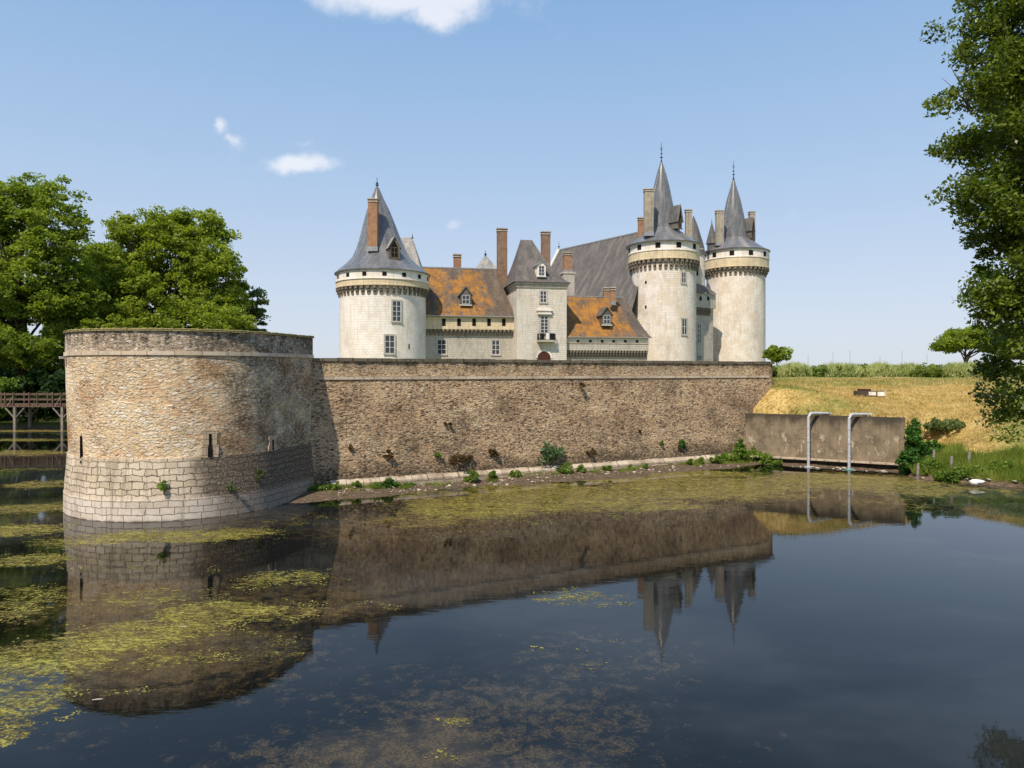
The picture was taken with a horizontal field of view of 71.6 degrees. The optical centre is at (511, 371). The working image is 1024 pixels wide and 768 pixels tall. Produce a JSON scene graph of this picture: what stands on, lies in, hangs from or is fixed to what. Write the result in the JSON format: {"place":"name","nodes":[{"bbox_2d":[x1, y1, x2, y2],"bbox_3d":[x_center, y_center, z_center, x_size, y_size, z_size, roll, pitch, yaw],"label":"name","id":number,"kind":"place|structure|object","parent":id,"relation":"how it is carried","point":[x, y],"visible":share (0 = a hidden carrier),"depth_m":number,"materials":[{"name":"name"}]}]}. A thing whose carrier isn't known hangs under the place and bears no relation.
{"place":"outdoors","nodes":[
{"label":"outdoors","id":0,"kind":"place"},
{"bbox_2d":[0,429,1023,767],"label":"water","id":1,"kind":"structure","parent":0,"point":[786,617],"depth_m":15.56,"materials":[{"name":"liquid"}]},
{"bbox_2d":[0,504,1023,760],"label":"algae","id":2,"kind":"object","parent":1,"relation":"on","point":[236,604],"visible":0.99,"depth_m":16.58,"materials":[{"name":"green plant"}]},
{"bbox_2d":[967,477,987,485],"bbox_3d":[22.749,5.354,34.775,1.092,0.404,0.480,0,0,0],"label":"duck","id":3,"kind":"object","parent":1,"relation":"on","point":[974,482],"visible":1,"depth_m":34.67},
{"bbox_2d":[0,376,1023,503],"bbox_3d":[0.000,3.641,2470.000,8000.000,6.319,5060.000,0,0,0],"label":"ground","id":4,"kind":"structure","parent":0,"point":[316,496],"depth_m":41.76,"materials":[{"name":"yellow plant"}]},
{"bbox_2d":[0,375,33,417],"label":"bush","id":5,"kind":"object","parent":4,"relation":"on","point":[5,383],"visible":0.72,"depth_m":71.64,"materials":[{"name":"green plant"}]},
{"bbox_2d":[0,367,38,418],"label":"bush","id":6,"kind":"object","parent":4,"relation":"on","point":[4,373],"visible":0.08,"depth_m":73.69,"materials":[{"name":"green plant"}]},
{"bbox_2d":[0,352,61,374],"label":"background tree","id":7,"kind":"object","parent":4,"relation":"on","point":[14,369],"visible":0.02,"depth_m":103.05,"materials":[{"name":"green plant"}]},
{"bbox_2d":[0,392,66,430],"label":"footbridge","id":8,"kind":"object","parent":4,"relation":"on","point":[29,405],"visible":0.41,"depth_m":67.97,"materials":[{"name":"wood"}]},
{"bbox_2d":[2,370,66,422],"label":"bush","id":9,"kind":"object","parent":4,"relation":"on","point":[35,377],"visible":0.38,"depth_m":72.50,"materials":[{"name":"green plant"}]},
{"bbox_2d":[15,360,64,375],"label":"background tree","id":10,"kind":"object","parent":4,"relation":"on","point":[39,369],"visible":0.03,"depth_m":101.47,"materials":[{"name":"green plant"}]},
{"bbox_2d":[30,370,66,420],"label":"bush","id":11,"kind":"object","parent":4,"relation":"on","point":[55,387],"visible":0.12,"depth_m":72.68,"materials":[{"name":"green plant"}]},
{"bbox_2d":[0,172,110,376],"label":"deciduous tree","id":12,"kind":"object","parent":4,"relation":"on","point":[52,295],"visible":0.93,"depth_m":77.97,"materials":[{"name":"green plant"}]},
{"bbox_2d":[33,239,124,334],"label":"deciduous tree","id":13,"kind":"object","parent":4,"relation":"on","point":[95,246],"visible":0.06,"depth_m":93.59,"materials":[{"name":"green plant"}]},
{"bbox_2d":[73,204,258,330],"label":"deciduous tree","id":14,"kind":"object","parent":4,"relation":"on","point":[137,281],"visible":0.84,"depth_m":84.80,"materials":[{"name":"green plant"}]},
{"bbox_2d":[59,328,313,521],"bbox_3d":[-13.940,2.369,31.100,9.807,8.062,9.276,0,0,0],"label":"round bastion","id":15,"kind":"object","parent":4,"relation":"on","point":[198,420],"visible":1,"depth_m":27.17,"materials":[{"name":"stone"}]},
{"bbox_2d":[157,480,166,490],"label":"wall plant","id":16,"kind":"object","parent":15,"relation":"attached to","point":[162,486],"depth_m":26.53,"materials":[{"name":"green plant"}]},
{"bbox_2d":[226,483,238,490],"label":"wall plant","id":17,"kind":"object","parent":15,"relation":"attached to","point":[230,487],"depth_m":27.70,"materials":[{"name":"green plant"}]},
{"bbox_2d":[255,468,265,481],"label":"wall plant","id":18,"kind":"object","parent":15,"relation":"attached to","point":[261,475],"depth_m":28.76,"materials":[{"name":"green plant"}]},
{"bbox_2d":[205,282,270,332],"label":"deciduous tree","id":19,"kind":"object","parent":4,"relation":"on","point":[257,312],"visible":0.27,"depth_m":91.66,"materials":[{"name":"green plant"}]},
{"bbox_2d":[308,483,329,491],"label":"weed","id":20,"kind":"object","parent":4,"relation":"on","point":[315,487],"visible":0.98,"depth_m":32.05,"materials":[{"name":"green plant"}]},
{"bbox_2d":[329,481,340,488],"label":"weed","id":21,"kind":"object","parent":4,"relation":"on","point":[336,485],"visible":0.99,"depth_m":32.38,"materials":[{"name":"green plant"}]},
{"bbox_2d":[351,480,361,486],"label":"weed","id":22,"kind":"object","parent":4,"relation":"on","point":[357,484],"visible":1,"depth_m":32.83,"materials":[{"name":"green plant"}]},
{"bbox_2d":[368,482,381,488],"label":"weed","id":23,"kind":"object","parent":4,"relation":"on","point":[377,483],"visible":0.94,"depth_m":33.20,"materials":[{"name":"green plant"}]},
{"bbox_2d":[334,182,430,358],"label":"round tower","id":24,"kind":"structure","parent":4,"relation":"on","point":[382,283],"depth_m":85.71,"materials":[{"name":"stone"}]},
{"bbox_2d":[383,334,395,354],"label":"window","id":25,"kind":"structure","parent":24,"relation":"in","point":[389,339],"depth_m":84.85,"materials":[{"name":"grey stone"}]},
{"bbox_2d":[391,299,401,322],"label":"window","id":26,"kind":"structure","parent":24,"relation":"in","point":[396,305],"depth_m":85.18,"materials":[{"name":"grey stone"}]},
{"bbox_2d":[380,477,396,487],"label":"weed","id":27,"kind":"object","parent":4,"relation":"on","point":[386,482],"visible":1,"depth_m":33.48,"materials":[{"name":"green plant"}]},
{"bbox_2d":[403,482,416,485],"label":"weed","id":28,"kind":"object","parent":4,"relation":"on","point":[413,484],"visible":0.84,"depth_m":34.04,"materials":[{"name":"green plant"}]},
{"bbox_2d":[421,253,513,359],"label":"castle wing","id":29,"kind":"structure","parent":4,"relation":"on","point":[469,313],"depth_m":92.90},
{"bbox_2d":[401,234,421,266],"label":"stair turret","id":30,"kind":"object","parent":29,"relation":"attached to","point":[409,246],"visible":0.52,"depth_m":96.43,"materials":[{"name":"grey stone"}]},
{"bbox_2d":[436,338,447,354],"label":"window","id":31,"kind":"structure","parent":29,"relation":"in","point":[441,343],"depth_m":91.81,"materials":[{"name":"grey stone"}]},
{"bbox_2d":[476,250,496,270],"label":"pavilion turret","id":32,"kind":"object","parent":29,"relation":"on","point":[485,262],"visible":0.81,"depth_m":106.96,"materials":[{"name":"grey stone"}]},
{"bbox_2d":[490,339,500,355],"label":"window","id":33,"kind":"structure","parent":29,"relation":"in","point":[495,343],"depth_m":93.17,"materials":[{"name":"grey stone"}]},
{"bbox_2d":[463,469,479,481],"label":"weed","id":34,"kind":"object","parent":4,"relation":"on","point":[475,475],"visible":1,"depth_m":35.34,"materials":[{"name":"green plant"}]},
{"bbox_2d":[487,470,497,479],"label":"weed","id":35,"kind":"object","parent":4,"relation":"on","point":[492,474],"visible":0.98,"depth_m":35.94,"materials":[{"name":"green plant"}]},
{"bbox_2d":[508,469,521,476],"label":"weed","id":36,"kind":"object","parent":4,"relation":"on","point":[517,472],"visible":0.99,"depth_m":36.56,"materials":[{"name":"green plant"}]},
{"bbox_2d":[496,228,570,359],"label":"gate pavilion","id":37,"kind":"structure","parent":4,"relation":"on","point":[535,284],"depth_m":91.94,"materials":[{"name":"stone"}]},
{"bbox_2d":[539,290,547,303],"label":"window","id":38,"kind":"structure","parent":37,"relation":"in","point":[543,294],"depth_m":91.61,"materials":[{"name":"grey stone"}]},
{"bbox_2d":[536,350,551,359],"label":"door","id":39,"kind":"structure","parent":37,"relation":"in","point":[542,354],"depth_m":91.65,"materials":[{"name":"brown wood"}]},
{"bbox_2d":[539,314,549,333],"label":"window","id":40,"kind":"structure","parent":37,"relation":"in","point":[543,319],"depth_m":91.65,"materials":[{"name":"grey stone"}]},
{"bbox_2d":[309,358,774,487],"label":"rampart wall","id":41,"kind":"structure","parent":4,"relation":"on","point":[516,414],"depth_m":37.12,"materials":[{"name":"stone"}]},
{"bbox_2d":[383,449,393,458],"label":"wall plant","id":42,"kind":"object","parent":41,"relation":"attached to","point":[388,455],"depth_m":33.93,"materials":[{"name":"brown plant"}]},
{"bbox_2d":[433,451,441,457],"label":"wall plant","id":43,"kind":"object","parent":41,"relation":"attached to","point":[438,454],"depth_m":35.03,"materials":[{"name":"green plant"}]},
{"bbox_2d":[448,452,466,464],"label":"wall plant","id":44,"kind":"object","parent":41,"relation":"attached to","point":[458,456],"depth_m":35.38,"materials":[{"name":"brown plant"}]},
{"bbox_2d":[465,455,472,460],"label":"wall plant","id":45,"kind":"object","parent":41,"relation":"attached to","point":[470,458],"depth_m":35.76,"materials":[{"name":"brown plant"}]},
{"bbox_2d":[488,448,498,456],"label":"wall plant","id":46,"kind":"object","parent":41,"relation":"attached to","point":[493,451],"depth_m":36.36,"materials":[{"name":"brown plant"}]},
{"bbox_2d":[537,442,567,464],"bbox_3d":[2.023,4.329,37.943,2.019,1.284,1.453,0,0,0],"label":"bush","id":47,"kind":"object","parent":41,"relation":"attached to","point":[556,451],"visible":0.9,"depth_m":37.65,"materials":[{"name":"green plant"}]},
{"bbox_2d":[586,449,594,454],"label":"wall plant","id":48,"kind":"object","parent":41,"relation":"attached to","point":[588,453],"depth_m":38.96,"materials":[{"name":"green plant"}]},
{"bbox_2d":[677,439,686,448],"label":"wall plant","id":49,"kind":"object","parent":41,"relation":"attached to","point":[682,443],"depth_m":41.80,"materials":[{"name":"green plant"}]},
{"bbox_2d":[556,461,574,473],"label":"weed","id":50,"kind":"object","parent":4,"relation":"on","point":[563,469],"visible":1,"depth_m":37.80,"materials":[{"name":"green plant"}]},
{"bbox_2d":[576,464,586,472],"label":"weed","id":51,"kind":"object","parent":4,"relation":"on","point":[579,467],"visible":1,"depth_m":38.28,"materials":[{"name":"green plant"}]},
{"bbox_2d":[550,232,639,321],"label":"keep hall","id":52,"kind":"structure","parent":4,"relation":"on","point":[598,266],"depth_m":120.79,"materials":[{"name":"stone"}]},
{"bbox_2d":[696,283,715,360],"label":"link building","id":53,"kind":"structure","parent":52,"relation":"attached to","point":[705,303],"depth_m":115.09,"materials":[{"name":"grey stone"}]},
{"bbox_2d":[697,322,701,343],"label":"window","id":54,"kind":"structure","parent":53,"relation":"in","point":[699,325],"depth_m":114.37,"materials":[{"name":"grey stone"}]},
{"bbox_2d":[698,354,702,360],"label":"window","id":55,"kind":"structure","parent":53,"relation":"in","point":[700,357],"depth_m":114.54,"materials":[{"name":"grey glass"}]},
{"bbox_2d":[559,252,651,360],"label":"castle wing","id":56,"kind":"structure","parent":4,"relation":"on","point":[605,326],"depth_m":95.24,"materials":[{"name":"orange tile"}]},
{"bbox_2d":[602,465,612,470],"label":"weed","id":57,"kind":"object","parent":4,"relation":"on","point":[608,467],"visible":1,"depth_m":38.96,"materials":[{"name":"green plant"}]},
{"bbox_2d":[626,142,701,360],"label":"keep tower","id":58,"kind":"structure","parent":4,"relation":"on","point":[664,259],"depth_m":107.84,"materials":[{"name":"stone"}]},
{"bbox_2d":[681,271,686,283],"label":"window","id":59,"kind":"structure","parent":58,"relation":"in","point":[683,274],"depth_m":107.42,"materials":[{"name":"grey stone"}]},
{"bbox_2d":[681,317,687,335],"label":"window","id":60,"kind":"structure","parent":58,"relation":"in","point":[684,321],"depth_m":107.47,"materials":[{"name":"grey stone"}]},
{"bbox_2d":[692,216,705,292],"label":"stair turret","id":61,"kind":"object","parent":58,"relation":"attached to","point":[700,273],"visible":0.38,"depth_m":117.72,"materials":[{"name":"stone"}]},
{"bbox_2d":[685,458,693,464],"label":"weed","id":62,"kind":"object","parent":4,"relation":"on","point":[689,461],"visible":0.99,"depth_m":41.55,"materials":[{"name":"green plant"}]},
{"bbox_2d":[695,457,705,463],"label":"weed","id":63,"kind":"object","parent":4,"relation":"on","point":[699,460],"visible":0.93,"depth_m":42.00,"materials":[{"name":"green plant"}]},
{"bbox_2d":[709,454,722,463],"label":"weed","id":64,"kind":"object","parent":4,"relation":"on","point":[716,459],"visible":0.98,"depth_m":42.43,"materials":[{"name":"green plant"}]},
{"bbox_2d":[720,452,739,460],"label":"weed","id":65,"kind":"object","parent":4,"relation":"on","point":[728,457],"visible":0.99,"depth_m":42.82,"materials":[{"name":"green plant"}]},
{"bbox_2d":[705,160,769,361],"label":"keep tower","id":66,"kind":"structure","parent":4,"relation":"on","point":[737,259],"depth_m":119.96,"materials":[{"name":"stone"}]},
{"bbox_2d":[731,444,748,459],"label":"weed","id":67,"kind":"object","parent":4,"relation":"on","point":[741,455],"visible":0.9,"depth_m":43.29,"materials":[{"name":"green plant"}]},
{"bbox_2d":[735,438,746,457],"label":"weed","id":68,"kind":"object","parent":4,"relation":"on","point":[741,440],"visible":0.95,"depth_m":43.37,"materials":[{"name":"green plant"}]},
{"bbox_2d":[745,446,761,460],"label":"weed","id":69,"kind":"object","parent":4,"relation":"on","point":[754,453],"visible":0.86,"depth_m":43.80,"materials":[{"name":"green plant"}]},
{"bbox_2d":[757,452,774,464],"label":"weed","id":70,"kind":"object","parent":4,"relation":"on","point":[766,457],"visible":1,"depth_m":42.74,"materials":[{"name":"green plant"}]},
{"bbox_2d":[772,363,780,376],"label":"hedge shrub","id":71,"kind":"object","parent":4,"relation":"on","point":[774,370],"visible":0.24,"depth_m":83.96,"materials":[{"name":"green plant"}]},
{"bbox_2d":[769,459,783,465],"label":"weed","id":72,"kind":"object","parent":4,"relation":"on","point":[778,462],"visible":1,"depth_m":42.46,"materials":[{"name":"green plant"}]},
{"bbox_2d":[761,345,793,364],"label":"tree","id":73,"kind":"object","parent":4,"relation":"on","point":[774,353],"visible":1,"depth_m":99.33,"materials":[{"name":"green plant"}]},
{"bbox_2d":[775,360,813,376],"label":"reed clump","id":74,"kind":"object","parent":4,"relation":"on","point":[794,369],"visible":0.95,"depth_m":82.14,"materials":[{"name":"green plant"}]},
{"bbox_2d":[804,365,830,376],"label":"hedge shrub","id":75,"kind":"object","parent":4,"relation":"on","point":[815,373],"visible":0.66,"depth_m":82.61,"materials":[{"name":"green plant"}]},
{"bbox_2d":[745,413,904,468],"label":"concrete wall","id":76,"kind":"structure","parent":4,"relation":"on","point":[877,442],"depth_m":41.87,"materials":[{"name":"concrete"},{"name":"metal"},{"name":"stone"}]},
{"bbox_2d":[804,412,831,467],"bbox_3d":[18.085,3.999,42.199,2.066,3.302,0.631,0,0,-29],"label":"drain pipe","id":77,"kind":"object","parent":76,"relation":"attached to","point":[808,434],"visible":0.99,"depth_m":41.70,"materials":[{"name":"metal"}]},
{"bbox_2d":[845,412,871,469],"bbox_3d":[19.966,3.999,41.122,2.066,3.302,0.631,0,0,-29],"label":"drain pipe","id":78,"kind":"object","parent":76,"relation":"attached to","point":[849,435],"visible":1,"depth_m":40.61,"materials":[{"name":"metal"}]},
{"bbox_2d":[815,361,854,376],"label":"reed clump","id":79,"kind":"object","parent":4,"relation":"on","point":[838,369],"visible":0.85,"depth_m":82.55,"materials":[{"name":"green plant"}]},
{"bbox_2d":[841,362,863,376],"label":"reed clump","id":80,"kind":"object","parent":4,"relation":"on","point":[858,371],"visible":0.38,"depth_m":83.43,"materials":[{"name":"green plant"}]},
{"bbox_2d":[854,363,870,376],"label":"hedge shrub","id":81,"kind":"object","parent":4,"relation":"on","point":[863,365],"visible":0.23,"depth_m":84.19,"materials":[{"name":"green plant"}]},
{"bbox_2d":[853,389,884,396],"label":"concrete block","id":82,"kind":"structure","parent":4,"relation":"on","point":[865,392],"depth_m":49.72,"materials":[{"name":"concrete"}]},
{"bbox_2d":[862,361,897,376],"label":"reed clump","id":83,"kind":"object","parent":4,"relation":"on","point":[878,369],"visible":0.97,"depth_m":82.77,"materials":[{"name":"green plant"}]},
{"bbox_2d":[895,447,924,474],"bbox_3d":[21.674,4.824,38.616,1.640,1.580,1.291,0,0,0],"label":"ivy","id":84,"kind":"object","parent":4,"relation":"on","point":[907,458],"visible":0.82,"depth_m":38.44,"materials":[{"name":"green plant"}]},
{"bbox_2d":[894,362,925,376],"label":"reed clump","id":85,"kind":"object","parent":4,"relation":"on","point":[905,370],"visible":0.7,"depth_m":83.09,"materials":[{"name":"green plant"}]},
{"bbox_2d":[904,418,924,449],"bbox_3d":[22.242,3.465,39.298,1.104,1.887,0.924,0,0,0],"label":"ivy","id":86,"kind":"object","parent":4,"relation":"on","point":[913,437],"visible":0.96,"depth_m":39.17,"materials":[{"name":"green plant"}]},
{"bbox_2d":[916,463,919,479],"bbox_3d":[21.131,5.358,36.973,0.171,1.207,0.144,0,0,22],"label":"stake","id":87,"kind":"object","parent":4,"relation":"on","point":[917,472],"visible":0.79,"depth_m":36.92,"materials":[{"name":"grey wood"}]},
{"bbox_2d":[910,362,943,377],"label":"hedge shrub","id":88,"kind":"object","parent":4,"relation":"on","point":[933,370],"visible":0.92,"depth_m":82.31,"materials":[{"name":"green plant"}]},
{"bbox_2d":[916,457,945,473],"bbox_3d":[22.169,5.090,37.401,1.465,1.198,1.220,0,0,0],"label":"bank weed","id":89,"kind":"object","parent":4,"relation":"on","point":[927,463],"visible":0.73,"depth_m":37.16,"materials":[{"name":"green plant"}]},
{"bbox_2d":[918,438,944,457],"bbox_3d":[23.280,4.448,39.468,1.679,1.485,1.369,0,0,0],"label":"ivy","id":90,"kind":"object","parent":4,"relation":"on","point":[927,448],"visible":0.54,"depth_m":39.26,"materials":[{"name":"green plant"}]},
{"bbox_2d":[926,363,951,377],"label":"hedge shrub","id":91,"kind":"object","parent":4,"relation":"on","point":[939,375],"visible":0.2,"depth_m":84.22,"materials":[{"name":"green plant"}]},
{"bbox_2d":[922,416,965,432],"bbox_3d":[25.263,3.095,41.476,2.162,1.012,2.015,0,0,33],"label":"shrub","id":92,"kind":"object","parent":4,"relation":"on","point":[938,425],"visible":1,"depth_m":41.22,"materials":[{"name":"green plant"}]},
{"bbox_2d":[933,466,968,482],"bbox_3d":[22.562,5.311,36.339,1.921,1.016,1.426,0,0,0],"label":"bank weed","id":93,"kind":"object","parent":4,"relation":"on","point":[953,474],"visible":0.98,"depth_m":35.98,"materials":[{"name":"green plant"}]},
{"bbox_2d":[950,456,952,467],"bbox_3d":[22.878,4.907,36.981,0.171,1.058,0.144,0,0,-22],"label":"stake","id":94,"kind":"object","parent":4,"relation":"on","point":[951,460],"visible":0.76,"depth_m":36.92,"materials":[{"name":"grey wood"}]},
{"bbox_2d":[941,362,972,377],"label":"reed clump","id":95,"kind":"object","parent":4,"relation":"on","point":[956,369],"visible":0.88,"depth_m":83.21,"materials":[{"name":"green plant"}]},
{"bbox_2d":[909,440,1023,482],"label":"green grass","id":96,"kind":"structure","parent":4,"relation":"on","point":[943,455],"depth_m":36.64,"materials":[{"name":"green plant"}]},
{"bbox_2d":[919,0,1023,443],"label":"overhanging tree","id":97,"kind":"object","parent":4,"relation":"on","point":[999,191],"visible":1,"depth_m":17.73,"materials":[{"name":"green plant"}]},
{"bbox_2d":[962,360,982,376],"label":"reed clump","id":98,"kind":"object","parent":4,"relation":"on","point":[970,363],"visible":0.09,"depth_m":84.23,"materials":[{"name":"green plant"}]},
{"bbox_2d":[962,464,986,479],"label":"bank weed","id":99,"kind":"object","parent":4,"relation":"on","point":[977,466],"visible":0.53,"depth_m":35.96,"materials":[{"name":"green plant"}]},
{"bbox_2d":[928,325,1023,362],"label":"tree","id":100,"kind":"object","parent":4,"relation":"on","point":[954,340],"visible":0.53,"depth_m":110.81,"materials":[{"name":"green plant"}]},
{"bbox_2d":[985,458,1015,473],"bbox_3d":[24.817,4.985,35.986,1.927,1.210,1.332,0,0,0],"label":"bank weed","id":101,"kind":"object","parent":4,"relation":"on","point":[990,465],"visible":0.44,"depth_m":35.74,"materials":[{"name":"green plant"}]},
{"bbox_2d":[0,0,1023,366],"label":"sky","id":102,"kind":"structure","parent":0,"point":[470,119],"materials":[{"name":"blue"}]},
{"bbox_2d":[327,459,760,492],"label":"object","id":103,"kind":"structure","parent":0,"point":[738,461],"depth_m":37.04,"materials":[{"name":"green plant"}]},
{"bbox_2d":[756,376,1023,454],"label":"dry grass","id":104,"kind":"structure","parent":0,"point":[861,399],"depth_m":47.54,"materials":[{"name":"plant"}]}
]}

